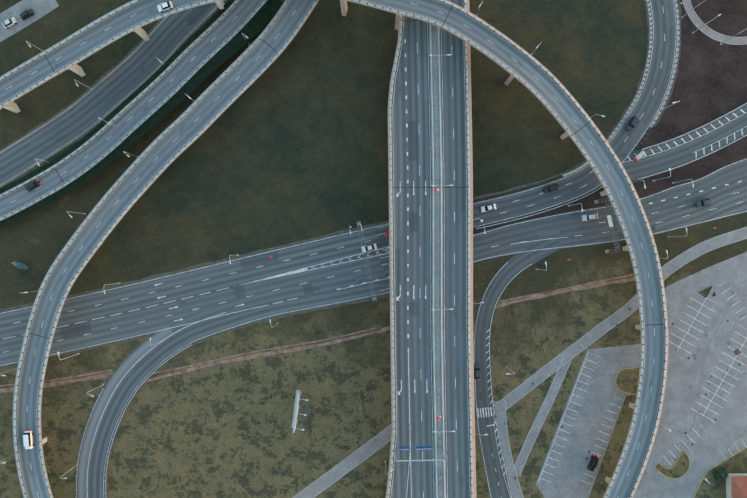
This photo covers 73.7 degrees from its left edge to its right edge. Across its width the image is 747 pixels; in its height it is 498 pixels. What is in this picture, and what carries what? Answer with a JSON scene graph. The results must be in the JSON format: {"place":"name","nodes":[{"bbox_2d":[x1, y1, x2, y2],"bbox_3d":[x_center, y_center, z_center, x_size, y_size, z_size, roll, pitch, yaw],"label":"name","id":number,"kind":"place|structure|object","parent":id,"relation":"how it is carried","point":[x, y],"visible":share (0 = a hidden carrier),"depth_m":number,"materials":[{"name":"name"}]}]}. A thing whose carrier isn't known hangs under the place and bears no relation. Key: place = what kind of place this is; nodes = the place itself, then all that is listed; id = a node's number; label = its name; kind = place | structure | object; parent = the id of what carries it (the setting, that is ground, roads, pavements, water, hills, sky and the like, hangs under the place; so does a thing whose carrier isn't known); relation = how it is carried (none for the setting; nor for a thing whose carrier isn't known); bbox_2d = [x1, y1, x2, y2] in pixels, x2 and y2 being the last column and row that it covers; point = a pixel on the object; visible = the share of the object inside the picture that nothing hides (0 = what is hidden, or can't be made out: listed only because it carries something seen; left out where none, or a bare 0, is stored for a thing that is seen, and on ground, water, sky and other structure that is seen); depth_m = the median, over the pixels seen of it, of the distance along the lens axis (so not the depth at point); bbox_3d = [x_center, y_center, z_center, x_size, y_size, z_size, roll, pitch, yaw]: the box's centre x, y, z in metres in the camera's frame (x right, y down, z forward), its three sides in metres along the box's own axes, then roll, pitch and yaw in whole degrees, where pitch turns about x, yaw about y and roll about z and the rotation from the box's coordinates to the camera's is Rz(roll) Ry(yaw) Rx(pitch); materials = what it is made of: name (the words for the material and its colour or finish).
{"place":"outdoors","nodes":[
{"label":"outdoors","id":0,"kind":"place"},
{"bbox_2d":[0,0,746,497],"bbox_3d":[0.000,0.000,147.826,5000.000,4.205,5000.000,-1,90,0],"label":"grassy ground","id":1,"kind":"structure","parent":0,"point":[286,150],"depth_m":149.93,"materials":[{"name":"green plant"}]},
{"bbox_2d":[2,17,17,28],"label":"car","id":2,"kind":"object","parent":1,"relation":"on","point":[8,23],"visible":1,"depth_m":149.01,"materials":[{"name":"silver metal"}]},
{"bbox_2d":[11,262,29,268],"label":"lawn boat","id":3,"kind":"object","parent":1,"relation":"on","point":[19,265],"visible":1,"depth_m":149.03,"materials":[{"name":"teal"}]},
{"bbox_2d":[19,8,34,20],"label":"car","id":4,"kind":"object","parent":1,"relation":"on","point":[25,14],"visible":1,"depth_m":149.01,"materials":[{"name":"black metal"}]},
{"bbox_2d":[292,390,310,433],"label":"billboard","id":5,"kind":"object","parent":1,"relation":"on","point":[304,407],"visible":1,"depth_m":149.92,"materials":[{"name":"grey metal"}]},
{"bbox_2d":[0,0,668,497],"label":"elevated roads","id":6,"kind":"structure","parent":1,"relation":"on","point":[436,276],"depth_m":141.93,"materials":[{"name":"grey asphalt"}]},
{"bbox_2d":[23,431,33,448],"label":"van","id":7,"kind":"object","parent":6,"relation":"on","point":[28,440],"visible":1,"depth_m":141.78,"materials":[{"name":"grey metal"}]},
{"bbox_2d":[25,180,40,191],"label":"car","id":8,"kind":"object","parent":6,"relation":"on","point":[32,185],"visible":1,"depth_m":146.25,"materials":[{"name":"black metal"}]},
{"bbox_2d":[157,1,172,12],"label":"car","id":9,"kind":"object","parent":6,"relation":"on","point":[165,6],"visible":0.98,"depth_m":136.68,"materials":[{"name":"grey metal"}]},
{"bbox_2d":[395,446,444,461],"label":"viaduct signs","id":10,"kind":"object","parent":6,"relation":"on","point":[416,447],"visible":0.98,"depth_m":134.69,"materials":[{"name":"blue"}]},
{"bbox_2d":[356,220,376,302],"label":"gantry","id":11,"kind":"object","parent":1,"relation":"on","point":[358,224],"visible":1,"depth_m":142.50,"materials":[{"name":"grey metal"}]},
{"bbox_2d":[361,243,376,251],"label":"car","id":12,"kind":"object","parent":1,"relation":"on","point":[371,247],"visible":0.85,"depth_m":148.94,"materials":[{"name":"white metal"}]},
{"bbox_2d":[0,0,746,497],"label":"road markings","id":13,"kind":"object","parent":1,"relation":"on","point":[360,276],"visible":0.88,"depth_m":149.85,"materials":[{"name":"white paint"}]},
{"bbox_2d":[75,103,746,497],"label":"guardrails","id":14,"kind":"object","parent":1,"relation":"on","point":[639,155],"visible":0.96,"depth_m":149.18,"materials":[{"name":"metal"}]},
{"bbox_2d":[474,364,480,379],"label":"car","id":15,"kind":"object","parent":1,"relation":"on","point":[477,369],"visible":0.9,"depth_m":148.75,"materials":[{"name":"teal"}]},
{"bbox_2d":[480,204,496,211],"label":"white car","id":16,"kind":"object","parent":1,"relation":"on","point":[490,207],"visible":1,"depth_m":148.98,"materials":[{"name":"grey metal"}]},
{"bbox_2d":[270,189,715,424],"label":"traffic signs","id":17,"kind":"object","parent":1,"relation":"on","point":[437,416],"visible":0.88,"depth_m":147.25,"materials":[{"name":"metal"}]},
{"bbox_2d":[542,183,558,193],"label":"black car","id":18,"kind":"object","parent":1,"relation":"on","point":[552,187],"visible":1,"depth_m":148.70,"materials":[{"name":"black metal"}]},
{"bbox_2d":[581,213,597,220],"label":"white car","id":19,"kind":"object","parent":1,"relation":"on","point":[588,217],"visible":1,"depth_m":148.71,"materials":[{"name":"silver metal"}]},
{"bbox_2d":[587,454,598,471],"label":"car","id":20,"kind":"object","parent":1,"relation":"on","point":[592,464],"visible":1,"depth_m":148.85,"materials":[{"name":"black metal"}]},
{"bbox_2d":[594,197,620,252],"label":"gantry","id":21,"kind":"object","parent":1,"relation":"on","point":[610,220],"visible":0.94,"depth_m":143.10,"materials":[{"name":"grey metal"}]},
{"bbox_2d":[495,291,744,478],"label":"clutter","id":22,"kind":"object","parent":1,"relation":"on","point":[737,351],"visible":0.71,"depth_m":149.89,"materials":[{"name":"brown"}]},
{"bbox_2d":[625,116,638,131],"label":"car","id":23,"kind":"object","parent":1,"relation":"on","point":[632,123],"visible":1,"depth_m":148.78,"materials":[{"name":"blue"}]},
{"bbox_2d":[695,198,712,207],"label":"teal car","id":24,"kind":"object","parent":1,"relation":"on","point":[704,202],"visible":1,"depth_m":148.71,"materials":[{"name":"teal metal"}]},
{"bbox_2d":[713,467,727,481],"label":"tree","id":25,"kind":"object","parent":1,"relation":"on","point":[721,474],"visible":1,"depth_m":148.98,"materials":[{"name":"green plant"}]},
{"bbox_2d":[726,473,746,497],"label":"building","id":26,"kind":"structure","parent":0,"point":[736,485],"depth_m":146.48,"materials":[{"name":"concrete"}]}
]}

